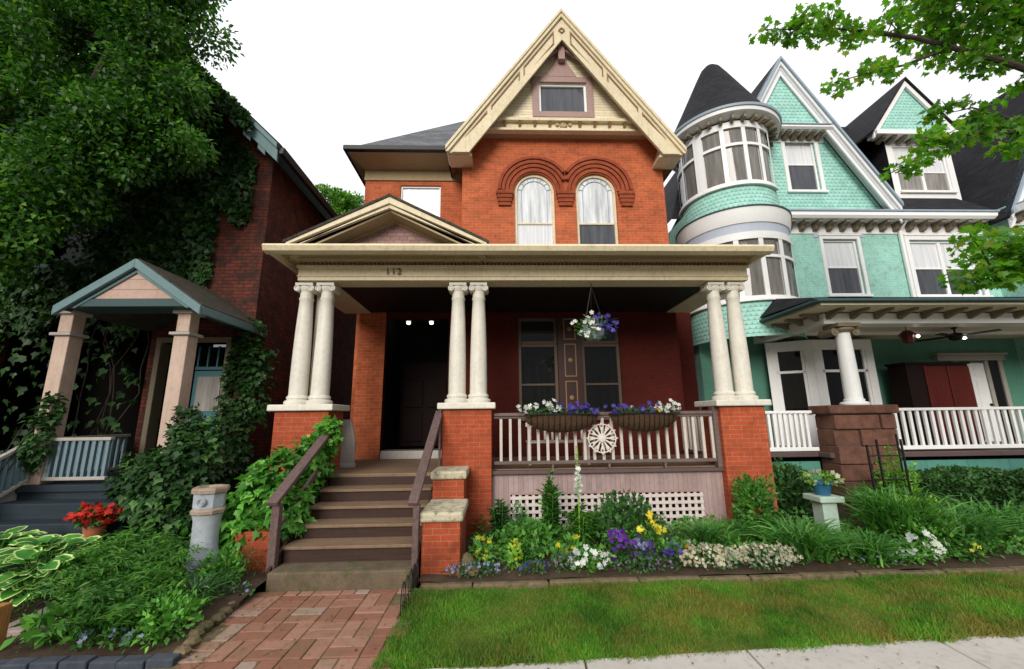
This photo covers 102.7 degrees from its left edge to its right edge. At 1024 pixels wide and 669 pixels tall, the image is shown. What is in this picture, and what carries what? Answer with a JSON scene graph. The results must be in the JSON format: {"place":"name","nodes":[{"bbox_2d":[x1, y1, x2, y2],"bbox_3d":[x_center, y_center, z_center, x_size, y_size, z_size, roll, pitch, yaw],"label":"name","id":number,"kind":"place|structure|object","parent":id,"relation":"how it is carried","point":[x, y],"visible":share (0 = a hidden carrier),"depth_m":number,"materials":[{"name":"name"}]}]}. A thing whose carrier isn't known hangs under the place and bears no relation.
{"place":"outdoors","nodes":[
{"label":"outdoors","id":0,"kind":"place"},
{"bbox_2d":[0,532,266,658],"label":"garden bed","id":1,"kind":"object","parent":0,"point":[257,579],"visible":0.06,"depth_m":3.77,"materials":[{"name":"soil"}]},
{"bbox_2d":[0,602,12,650],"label":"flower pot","id":2,"kind":"object","parent":1,"relation":"on","point":[5,611],"visible":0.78,"depth_m":3.64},
{"bbox_2d":[0,546,82,606],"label":"hosta","id":3,"kind":"object","parent":1,"relation":"on","point":[21,556],"visible":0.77,"depth_m":4.26,"materials":[{"name":"green plant"}]},
{"bbox_2d":[6,604,102,636],"bbox_3d":[-4.479,2.853,4.084,0.798,0.104,0.530,0,-12,-2],"label":"flagstone","id":4,"kind":"object","parent":1,"relation":"on","point":[14,631],"visible":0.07,"depth_m":3.87,"materials":[{"name":"stone"}]},
{"bbox_2d":[0,589,110,649],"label":"plant","id":5,"kind":"object","parent":1,"relation":"on","point":[35,619],"visible":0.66,"depth_m":3.72,"materials":[{"name":"green plant"}]},
{"bbox_2d":[69,628,101,651],"bbox_3d":[-3.817,2.720,3.649,0.248,0.178,0.207,0,-12,-2],"label":"pansy","id":6,"kind":"object","parent":1,"relation":"on","point":[84,637],"visible":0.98,"depth_m":3.65,"materials":[{"name":"green plant"}]},
{"bbox_2d":[24,544,198,622],"bbox_3d":[-4.082,2.583,4.237,1.325,0.614,1.160,7,-14,-32],"label":"feathery plant","id":7,"kind":"object","parent":1,"relation":"on","point":[134,577],"visible":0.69,"depth_m":4.14,"materials":[{"name":"green plant"}]},
{"bbox_2d":[96,627,127,650],"bbox_3d":[-3.592,2.740,3.691,0.204,0.178,0.181,0,-12,-2],"label":"pansy","id":8,"kind":"object","parent":1,"relation":"on","point":[112,635],"visible":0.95,"depth_m":3.67,"materials":[{"name":"green plant"}]},
{"bbox_2d":[33,565,206,639],"bbox_3d":[-3.759,2.609,3.973,1.197,0.469,1.248,0,-12,-2],"label":"feathery plant","id":9,"kind":"object","parent":1,"relation":"on","point":[125,608],"visible":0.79,"depth_m":3.81,"materials":[{"name":"green plant"}]},
{"bbox_2d":[46,524,206,581],"bbox_3d":[-4.401,2.643,4.758,1.255,0.670,1.407,-9,-14,35],"label":"feathery plant","id":10,"kind":"object","parent":1,"relation":"on","point":[110,552],"visible":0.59,"depth_m":4.63,"materials":[{"name":"green plant"}]},
{"bbox_2d":[119,627,147,647],"bbox_3d":[-3.392,2.724,3.659,0.198,0.174,0.190,0,-12,-2],"label":"pansy","id":11,"kind":"object","parent":1,"relation":"on","point":[125,642],"visible":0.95,"depth_m":3.66,"materials":[{"name":"green plant"}]},
{"bbox_2d":[0,518,266,653],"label":"ground cover","id":12,"kind":"object","parent":1,"relation":"on","point":[219,594],"visible":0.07,"depth_m":4.34,"materials":[{"name":"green plant"}]},
{"bbox_2d":[0,526,64,562],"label":"hosta","id":13,"kind":"object","parent":12,"relation":"on","point":[8,537],"visible":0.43,"depth_m":4.94,"materials":[{"name":"green plant"}]},
{"bbox_2d":[0,533,102,589],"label":"hosta","id":14,"kind":"object","parent":12,"relation":"on","point":[77,540],"visible":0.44,"depth_m":4.51,"materials":[{"name":"green plant"}]},
{"bbox_2d":[79,521,191,574],"bbox_3d":[-4.529,2.729,5.237,1.354,0.655,1.245,8,-15,-38],"label":"feathery plant","id":15,"kind":"object","parent":1,"relation":"on","point":[138,538],"visible":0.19,"depth_m":5.09,"materials":[{"name":"green plant"}]},
{"bbox_2d":[98,403,234,570],"bbox_3d":[-4.826,2.131,5.875,1.841,2.357,1.282,-5,-12,20],"label":"ivy bush","id":16,"kind":"object","parent":1,"relation":"on","point":[163,498],"visible":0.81,"depth_m":5.62,"materials":[{"name":"green plant"}]},
{"bbox_2d":[130,587,207,652],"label":"plant","id":17,"kind":"object","parent":1,"relation":"on","point":[167,613],"visible":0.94,"depth_m":3.80,"materials":[{"name":"green plant"}]},
{"bbox_2d":[153,521,190,575],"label":"shrub","id":18,"kind":"object","parent":1,"relation":"on","point":[186,544],"visible":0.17,"depth_m":5.15,"materials":[{"name":"green plant"}]},
{"bbox_2d":[157,567,243,607],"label":"strap leaf plant","id":19,"kind":"object","parent":1,"relation":"on","point":[200,585],"visible":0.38,"depth_m":4.54,"materials":[{"name":"green plant"}]},
{"bbox_2d":[182,484,229,584],"bbox_3d":[-3.888,2.518,5.195,0.388,1.130,0.396,-5,-12,20],"label":"garden pedestal","id":20,"kind":"object","parent":1,"relation":"on","point":[210,500],"visible":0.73,"depth_m":5.11,"materials":[{"name":"grey stone"}]},
{"bbox_2d":[172,596,248,658],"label":"edging stones","id":21,"kind":"object","parent":1,"relation":"on","point":[191,641],"visible":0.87,"depth_m":3.89,"materials":[{"name":"beige stone"}]},
{"bbox_2d":[192,544,249,588],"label":"plant","id":22,"kind":"object","parent":1,"relation":"on","point":[211,566],"visible":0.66,"depth_m":4.95,"materials":[{"name":"green plant"}]},
{"bbox_2d":[202,315,279,519],"bbox_3d":[-5.149,1.533,7.523,1.359,4.021,1.051,0,-12,-2],"label":"climbing shrub","id":23,"kind":"object","parent":1,"relation":"on","point":[249,358],"visible":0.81,"depth_m":7.54,"materials":[{"name":"green plant"}]},
{"bbox_2d":[181,415,343,578],"bbox_3d":[-3.491,2.278,6.010,1.524,2.179,1.935,0,-12,-2],"label":"ivy mound","id":24,"kind":"object","parent":1,"relation":"on","point":[246,509],"visible":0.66,"depth_m":5.76,"materials":[{"name":"green plant"}]},
{"bbox_2d":[153,588,417,668],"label":"walkway","id":25,"kind":"structure","parent":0,"point":[250,638],"depth_m":3.94,"materials":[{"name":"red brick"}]},
{"bbox_2d":[17,0,1023,386],"label":"sky","id":26,"kind":"structure","parent":0,"point":[321,77],"materials":[{"name":"white"}]},
{"bbox_2d":[254,496,928,668],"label":"ground","id":27,"kind":"structure","parent":0,"point":[260,588],"depth_m":5.50,"materials":[{"name":"brown soil"}]},
{"bbox_2d":[0,653,181,668],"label":"slate edging","id":28,"kind":"object","parent":27,"relation":"on","point":[163,660],"visible":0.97,"depth_m":3.42,"materials":[{"name":"grey stone"}]},
{"bbox_2d":[0,0,245,285],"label":"broadleaf tree","id":29,"kind":"object","parent":27,"relation":"on","point":[131,99],"visible":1,"depth_m":7.14,"materials":[{"name":"green plant"}]},
{"bbox_2d":[0,60,356,593],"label":"ivy clad house","id":30,"kind":"structure","parent":27,"relation":"on","point":[185,324],"depth_m":8.31,"materials":[{"name":"brick"}]},
{"bbox_2d":[0,391,69,475],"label":"post ivy","id":31,"kind":"object","parent":30,"relation":"attached to","point":[46,422],"visible":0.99,"depth_m":6.14,"materials":[{"name":"green plant"}]},
{"bbox_2d":[34,223,97,267],"bbox_3d":[-9.315,-2.310,8.699,1.280,1.979,0.280,0,-12,-2],"label":"window","id":32,"kind":"structure","parent":30,"relation":"in","point":[73,250],"depth_m":8.71,"materials":[{"name":"black glass"}]},
{"bbox_2d":[63,501,123,540],"bbox_3d":[-5.334,2.405,5.263,0.589,0.513,0.539,0,-12,-2],"label":"geranium pot","id":33,"kind":"object","parent":30,"relation":"on","point":[94,520],"visible":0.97,"depth_m":5.20,"materials":[{"name":"ceramic"}]},
{"bbox_2d":[0,47,257,473],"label":"wall ivy","id":34,"kind":"object","parent":30,"relation":"attached to","point":[172,222],"depth_m":8.48,"materials":[{"name":"green plant"}]},
{"bbox_2d":[189,371,222,432],"bbox_3d":[-6.041,1.642,8.058,0.620,1.860,0.070,0,-12,-2],"label":"front door","id":35,"kind":"structure","parent":30,"relation":"in","point":[206,387],"depth_m":8.13,"materials":[{"name":"teal paint"}]},
{"bbox_2d":[180,58,252,132],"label":"ivy","id":36,"kind":"object","parent":30,"relation":"attached to","point":[239,113],"visible":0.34,"depth_m":8.63,"materials":[{"name":"green plant"}]},
{"bbox_2d":[315,183,363,214],"bbox_3d":[-14.572,-1.618,31.010,8.858,20.084,6.144,0,-12,-2],"label":"background tree","id":37,"kind":"object","parent":27,"relation":"on","point":[341,201],"visible":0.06,"depth_m":30.62,"materials":[{"name":"green plant"}]},
{"bbox_2d":[231,8,777,591],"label":"brick house","id":38,"kind":"structure","parent":27,"relation":"on","point":[509,222],"depth_m":8.41,"materials":[{"name":"orange brick"}]},
{"bbox_2d":[340,419,355,467],"bbox_3d":[-3.176,2.051,7.732,0.480,0.899,0.110,0,-12,-2],"label":"privacy screen","id":39,"kind":"object","parent":38,"relation":"on","point":[348,449],"visible":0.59,"depth_m":7.69,"materials":[{"name":"grey paint"}]},
{"bbox_2d":[401,186,440,216],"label":"window","id":40,"kind":"structure","parent":38,"relation":"in","point":[428,199],"depth_m":11.52,"materials":[{"name":"white glass"}]},
{"bbox_2d":[399,363,447,445],"bbox_3d":[-2.328,1.857,10.991,1.320,2.200,0.140,0,-12,-2],"label":"front door","id":41,"kind":"structure","parent":38,"relation":"in","point":[423,385],"depth_m":10.95,"materials":[{"name":"black wood"}]},
{"bbox_2d":[514,175,555,243],"bbox_3d":[0.599,-3.064,10.682,1.140,2.509,0.220,0,-12,-2],"label":"arched window","id":42,"kind":"structure","parent":38,"relation":"in","point":[532,226],"depth_m":10.80,"materials":[{"name":"white glass"}]},
{"bbox_2d":[518,318,556,343],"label":"transom window","id":43,"kind":"structure","parent":38,"relation":"in","point":[530,330],"depth_m":10.14,"materials":[{"name":"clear glass"}]},
{"bbox_2d":[518,344,558,420],"bbox_3d":[0.641,1.132,9.818,1.040,1.840,0.200,0,-12,-2],"label":"porch window","id":44,"kind":"structure","parent":38,"relation":"in","point":[538,363],"depth_m":9.92,"materials":[{"name":"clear glass"}]},
{"bbox_2d":[525,423,589,464],"bbox_3d":[0.886,2.130,8.065,1.200,0.780,0.490,0,-12,-2],"label":"wooden bench","id":45,"kind":"object","parent":38,"relation":"on","point":[552,440],"visible":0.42,"depth_m":8.13,"materials":[{"name":"white paint"}]},
{"bbox_2d":[516,398,598,432],"bbox_3d":[0.806,1.403,7.081,1.476,0.602,0.542,0,-12,-2],"label":"window box","id":46,"kind":"object","parent":38,"relation":"attached to","point":[558,420],"visible":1,"depth_m":7.03,"materials":[{"name":"brown wicker"}]},
{"bbox_2d":[539,84,586,111],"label":"attic window","id":47,"kind":"structure","parent":38,"relation":"in","point":[551,97],"depth_m":11.20,"materials":[{"name":"white paint"}]},
{"bbox_2d":[570,285,618,341],"bbox_3d":[1.512,-0.429,7.788,0.920,1.150,0.765,0,-12,-2],"label":"hanging basket","id":48,"kind":"object","parent":38,"relation":"hanging from","point":[593,333],"visible":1,"depth_m":7.55,"materials":[{"name":"blue paint"}]},
{"bbox_2d":[576,175,618,243],"bbox_3d":[2.228,-3.072,10.738,1.160,2.509,0.220,0,-12,-2],"label":"arched window","id":49,"kind":"structure","parent":38,"relation":"in","point":[596,228],"depth_m":10.85,"materials":[{"name":"beige paint"}]},
{"bbox_2d":[580,318,618,343],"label":"transom window","id":50,"kind":"structure","parent":38,"relation":"in","point":[611,338],"depth_m":10.16,"materials":[{"name":"black glass"}]},
{"bbox_2d":[586,422,617,454],"bbox_3d":[1.584,1.823,7.196,0.569,0.569,0.060,0,-12,-2],"label":"sunburst ornament","id":51,"kind":"object","parent":38,"relation":"attached to","point":[601,437],"visible":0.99,"depth_m":7.19,"materials":[{"name":"white paint"}]},
{"bbox_2d":[582,344,622,419],"bbox_3d":[2.180,1.124,9.870,1.020,1.840,0.200,0,-12,-2],"label":"porch window","id":52,"kind":"structure","parent":38,"relation":"in","point":[601,362],"depth_m":9.96,"materials":[{"name":"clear glass"}]},
{"bbox_2d":[603,398,680,431],"bbox_3d":[2.303,1.413,7.167,1.372,0.581,0.440,0,-12,-2],"label":"window box","id":53,"kind":"object","parent":38,"relation":"attached to","point":[652,419],"visible":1,"depth_m":7.08,"materials":[{"name":"brown wicker"}]},
{"bbox_2d":[664,56,1023,507],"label":"turreted house","id":54,"kind":"structure","parent":27,"relation":"on","point":[839,293],"depth_m":11.73,"materials":[{"name":"green paint"}]},
{"bbox_2d":[780,137,828,192],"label":"window","id":55,"kind":"structure","parent":54,"relation":"in","point":[799,163],"depth_m":12.98,"materials":[{"name":"white paint"}]},
{"bbox_2d":[764,339,882,445],"bbox_3d":[8.738,1.542,10.988,3.330,2.750,0.800,1,-12,-7],"label":"bay window","id":56,"kind":"structure","parent":54,"relation":"in","point":[802,374],"depth_m":10.90,"materials":[{"name":"white paint"}]},
{"bbox_2d":[818,234,873,296],"bbox_3d":[9.959,-2.067,12.310,1.350,1.980,0.200,0,-12,-2],"label":"window","id":57,"kind":"structure","parent":54,"relation":"in","point":[843,277],"depth_m":12.36,"materials":[{"name":"white paint"}]},
{"bbox_2d":[884,361,985,444],"bbox_3d":[11.243,1.816,10.903,1.800,2.120,0.590,0,-12,-2],"label":"porch cupboard","id":58,"kind":"object","parent":54,"relation":"on","point":[928,384],"visible":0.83,"depth_m":10.72,"materials":[{"name":"red wood"}]},
{"bbox_2d":[903,234,993,296],"bbox_3d":[13.122,-2.064,12.415,2.340,2.040,0.200,0,-12,-2],"label":"double window","id":59,"kind":"structure","parent":54,"relation":"in","point":[927,259],"depth_m":12.48,"materials":[{"name":"white paint"}]},
{"bbox_2d":[915,327,1001,341],"bbox_3d":[11.115,-0.014,10.276,1.203,0.340,1.203,-6,-12,22],"label":"ceiling fan","id":60,"kind":"object","parent":54,"relation":"hanging from","point":[954,336],"visible":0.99,"depth_m":10.16,"materials":[{"name":"black metal"}]},
{"bbox_2d":[967,363,1000,441],"bbox_3d":[13.158,1.890,11.533,0.770,2.180,0.109,0,-12,-2],"label":"front door","id":61,"kind":"structure","parent":54,"relation":"in","point":[977,372],"depth_m":11.60,"materials":[{"name":"white paint"}]},
{"bbox_2d":[747,0,1023,309],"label":"maple tree","id":62,"kind":"object","parent":27,"relation":"on","point":[1002,267],"visible":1,"depth_m":6.64,"materials":[{"name":"green plant"}]},
{"bbox_2d":[368,568,1023,668],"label":"lawn","id":63,"kind":"structure","parent":0,"point":[720,626],"depth_m":4.04,"materials":[{"name":"plant"}]},
{"bbox_2d":[400,558,418,617],"bbox_3d":[-1.155,2.840,4.667,0.012,0.323,0.862,-1,-12,-1],"label":"wire border","id":64,"kind":"object","parent":63,"relation":"on","point":[408,581],"visible":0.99,"depth_m":4.60,"materials":[{"name":"black metal"}]},
{"bbox_2d":[420,566,1023,590],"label":"bed edging","id":65,"kind":"object","parent":63,"relation":"on","point":[514,585],"visible":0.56,"depth_m":5.02,"materials":[{"name":"stone"}]},
{"bbox_2d":[419,507,1023,582],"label":"flower bed","id":66,"kind":"object","parent":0,"point":[844,565],"visible":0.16,"depth_m":5.32,"materials":[{"name":"soil"}]},
{"bbox_2d":[460,552,479,575],"bbox_3d":[-0.552,2.973,5.297,0.233,0.260,0.360,6,-13,-31],"label":"garden stone","id":67,"kind":"object","parent":66,"relation":"on","point":[466,557],"visible":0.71,"depth_m":5.25,"materials":[{"name":"beige stone"}]},
{"bbox_2d":[440,560,510,579],"bbox_3d":[-0.464,2.968,5.178,0.904,0.206,0.298,0,-12,-2],"label":"lavender edging","id":68,"kind":"object","parent":66,"relation":"on","point":[487,564],"visible":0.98,"depth_m":5.15,"materials":[{"name":"blue plant"}]},
{"bbox_2d":[469,532,500,569],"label":"flowering shrub","id":69,"kind":"object","parent":66,"relation":"on","point":[483,538],"visible":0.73,"depth_m":5.52,"materials":[{"name":"green plant"}]},
{"bbox_2d":[487,498,511,544],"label":"lily plant","id":70,"kind":"object","parent":66,"relation":"on","point":[499,516],"visible":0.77,"depth_m":6.31,"materials":[{"name":"green plant"}]},
{"bbox_2d":[505,538,523,570],"bbox_3d":[0.046,2.906,5.399,0.272,0.413,0.241,0,-12,-2],"label":"snapdragon","id":71,"kind":"object","parent":66,"relation":"on","point":[514,549],"visible":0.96,"depth_m":5.39,"materials":[{"name":"yellow plant"}]},
{"bbox_2d":[494,516,561,560],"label":"shrub","id":72,"kind":"object","parent":66,"relation":"on","point":[532,527],"visible":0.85,"depth_m":5.81,"materials":[{"name":"green plant"}]},
{"bbox_2d":[515,560,552,575],"bbox_3d":[0.284,2.977,5.207,0.500,0.189,0.265,0,-12,-2],"label":"lavender edging","id":73,"kind":"object","parent":66,"relation":"on","point":[527,566],"visible":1,"depth_m":5.21,"materials":[{"name":"green plant"}]},
{"bbox_2d":[534,469,564,539],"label":"lily plant","id":74,"kind":"object","parent":66,"relation":"on","point":[550,512],"visible":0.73,"depth_m":6.23,"materials":[{"name":"green plant"}]},
{"bbox_2d":[574,446,582,546],"bbox_3d":[0.987,2.422,6.076,0.144,1.493,0.151,0,-12,-2],"label":"foxglove","id":75,"kind":"object","parent":66,"relation":"on","point":[577,478],"visible":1,"depth_m":6.11,"materials":[{"name":"plant"}]},
{"bbox_2d":[562,500,599,547],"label":"lily plant","id":76,"kind":"object","parent":66,"relation":"on","point":[587,520],"visible":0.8,"depth_m":6.04,"materials":[{"name":"green plant"}]},
{"bbox_2d":[568,544,616,574],"bbox_3d":[1.004,2.911,5.276,0.582,0.343,0.431,5,-13,-26],"label":"petunia","id":77,"kind":"object","parent":66,"relation":"on","point":[581,562],"visible":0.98,"depth_m":5.24,"materials":[{"name":"white plant"}]},
{"bbox_2d":[605,529,633,566],"bbox_3d":[1.460,2.891,5.580,0.435,0.507,0.340,0,-12,-2],"label":"pansy","id":78,"kind":"object","parent":66,"relation":"on","point":[620,546],"visible":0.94,"depth_m":5.54,"materials":[{"name":"purple plant"}]},
{"bbox_2d":[587,489,665,545],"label":"shrub","id":79,"kind":"object","parent":66,"relation":"on","point":[611,510],"visible":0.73,"depth_m":6.26,"materials":[{"name":"green plant"}]},
{"bbox_2d":[632,534,657,568],"bbox_3d":[1.781,2.893,5.461,0.355,0.408,0.308,0,-12,-2],"label":"pansy","id":80,"kind":"object","parent":66,"relation":"on","point":[649,544],"visible":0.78,"depth_m":5.45,"materials":[{"name":"purple plant"}]},
{"bbox_2d":[606,556,685,573],"bbox_3d":[1.708,2.953,5.235,1.031,0.216,0.263,0,-12,-2],"label":"pansy","id":81,"kind":"object","parent":66,"relation":"on","point":[653,569],"visible":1,"depth_m":5.22,"materials":[{"name":"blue plant"}]},
{"bbox_2d":[636,510,666,554],"bbox_3d":[1.987,2.875,5.847,0.429,0.634,0.336,0,-12,-2],"label":"marigold","id":82,"kind":"object","parent":66,"relation":"on","point":[657,529],"visible":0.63,"depth_m":5.84,"materials":[{"name":"yellow plant"}]},
{"bbox_2d":[676,542,742,569],"bbox_3d":[2.589,2.898,5.322,0.936,0.349,0.501,0,-12,-2],"label":"alyssum","id":83,"kind":"object","parent":66,"relation":"on","point":[733,555],"visible":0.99,"depth_m":5.26,"materials":[{"name":"grey plant"}]},
{"bbox_2d":[673,515,755,550],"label":"daylily","id":84,"kind":"object","parent":66,"relation":"on","point":[708,530],"visible":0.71,"depth_m":5.90,"materials":[{"name":"green plant"}]},
{"bbox_2d":[718,514,762,545],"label":"daylily","id":85,"kind":"object","parent":66,"relation":"on","point":[732,528],"visible":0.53,"depth_m":6.17,"materials":[{"name":"green plant"}]},
{"bbox_2d":[469,501,1023,569],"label":"ground cover","id":86,"kind":"object","parent":66,"relation":"on","point":[997,542],"visible":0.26,"depth_m":5.75,"materials":[{"name":"green plant"}]},
{"bbox_2d":[729,469,783,538],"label":"shrub","id":87,"kind":"object","parent":66,"relation":"on","point":[748,493],"visible":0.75,"depth_m":6.48,"materials":[{"name":"green plant"}]},
{"bbox_2d":[736,541,803,570],"bbox_3d":[3.315,2.902,5.358,0.865,0.341,0.491,0,-12,-2],"label":"alyssum","id":88,"kind":"object","parent":66,"relation":"on","point":[789,555],"visible":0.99,"depth_m":5.30,"materials":[{"name":"grey plant"}]},
{"bbox_2d":[772,456,814,523],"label":"shrub","id":89,"kind":"object","parent":66,"relation":"on","point":[788,473],"visible":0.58,"depth_m":7.57,"materials":[{"name":"green plant"}]},
{"bbox_2d":[736,508,883,563],"bbox_3d":[4.032,2.844,5.737,1.937,0.476,1.781,0,-12,-2],"label":"daylily","id":90,"kind":"object","parent":66,"relation":"on","point":[814,538],"visible":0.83,"depth_m":5.59,"materials":[{"name":"green plant"}]},
{"bbox_2d":[803,493,844,536],"bbox_3d":[5.072,2.913,6.620,0.400,0.610,0.400,0,-12,-2],"label":"planter stand","id":91,"kind":"object","parent":66,"relation":"on","point":[824,508],"visible":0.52,"depth_m":6.53,"materials":[{"name":"white stone"}]},
{"bbox_2d":[797,469,844,495],"bbox_3d":[5.090,2.401,6.691,0.668,0.422,0.615,0,-12,-2],"label":"flower pot","id":92,"kind":"object","parent":91,"relation":"on","point":[821,487],"visible":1,"depth_m":6.62,"materials":[{"name":"blue ceramic"}]},
{"bbox_2d":[849,553,916,567],"bbox_3d":[4.835,2.942,5.336,0.894,0.205,0.231,0,-12,-2],"label":"lavender edging","id":93,"kind":"object","parent":66,"relation":"on","point":[871,557],"visible":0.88,"depth_m":5.32,"materials":[{"name":"green plant"}]},
{"bbox_2d":[825,526,946,567],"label":"daylily","id":94,"kind":"object","parent":66,"relation":"on","point":[886,547],"visible":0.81,"depth_m":5.42,"materials":[{"name":"green plant"}]},
{"bbox_2d":[865,434,912,506],"bbox_3d":[6.237,2.424,6.646,0.850,1.550,0.215,4,-12,-20],"label":"trellis","id":95,"kind":"object","parent":66,"relation":"on","point":[879,456],"visible":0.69,"depth_m":6.67,"materials":[{"name":"black metal"}]},
{"bbox_2d":[873,438,921,497],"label":"shrub","id":96,"kind":"object","parent":66,"relation":"on","point":[900,474],"visible":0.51,"depth_m":6.97,"materials":[{"name":"green plant"}]},
{"bbox_2d":[833,482,977,552],"bbox_3d":[5.808,2.700,6.122,1.734,0.868,1.807,-5,-12,19],"label":"daylily","id":97,"kind":"object","parent":66,"relation":"on","point":[881,510],"visible":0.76,"depth_m":5.97,"materials":[{"name":"green plant"}]},
{"bbox_2d":[895,530,950,565],"bbox_3d":[5.426,2.840,5.446,0.703,0.447,0.389,-3,-12,12],"label":"petunia","id":98,"kind":"object","parent":66,"relation":"on","point":[940,549],"visible":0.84,"depth_m":5.39,"materials":[{"name":"white plant"}]},
{"bbox_2d":[889,495,965,542],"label":"shrub","id":99,"kind":"object","parent":66,"relation":"on","point":[926,505],"visible":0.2,"depth_m":5.96,"materials":[{"name":"green plant"}]},
{"bbox_2d":[891,514,988,561],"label":"shrub","id":100,"kind":"object","parent":66,"relation":"on","point":[936,529],"visible":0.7,"depth_m":5.61,"materials":[{"name":"green plant"}]},
{"bbox_2d":[870,464,1023,514],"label":"clipped hedge","id":101,"kind":"object","parent":66,"relation":"on","point":[993,486],"visible":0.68,"depth_m":7.48,"materials":[{"name":"green plant"}]},
{"bbox_2d":[923,500,1022,552],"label":"daylily","id":102,"kind":"object","parent":66,"relation":"on","point":[995,530],"visible":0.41,"depth_m":5.78,"materials":[{"name":"green plant"}]},
{"bbox_2d":[956,536,990,563],"bbox_3d":[6.125,2.865,5.451,0.421,0.407,0.320,9,-15,-40],"label":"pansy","id":103,"kind":"object","parent":66,"relation":"on","point":[975,544],"visible":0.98,"depth_m":5.43,"materials":[{"name":"green plant"}]},
{"bbox_2d":[932,495,1023,543],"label":"daylily","id":104,"kind":"object","parent":66,"relation":"on","point":[982,508],"visible":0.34,"depth_m":6.39,"materials":[{"name":"green plant"}]},
{"bbox_2d":[432,634,1023,668],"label":"pavement","id":105,"kind":"structure","parent":0,"point":[1008,653],"depth_m":3.44,"materials":[{"name":"concrete"}]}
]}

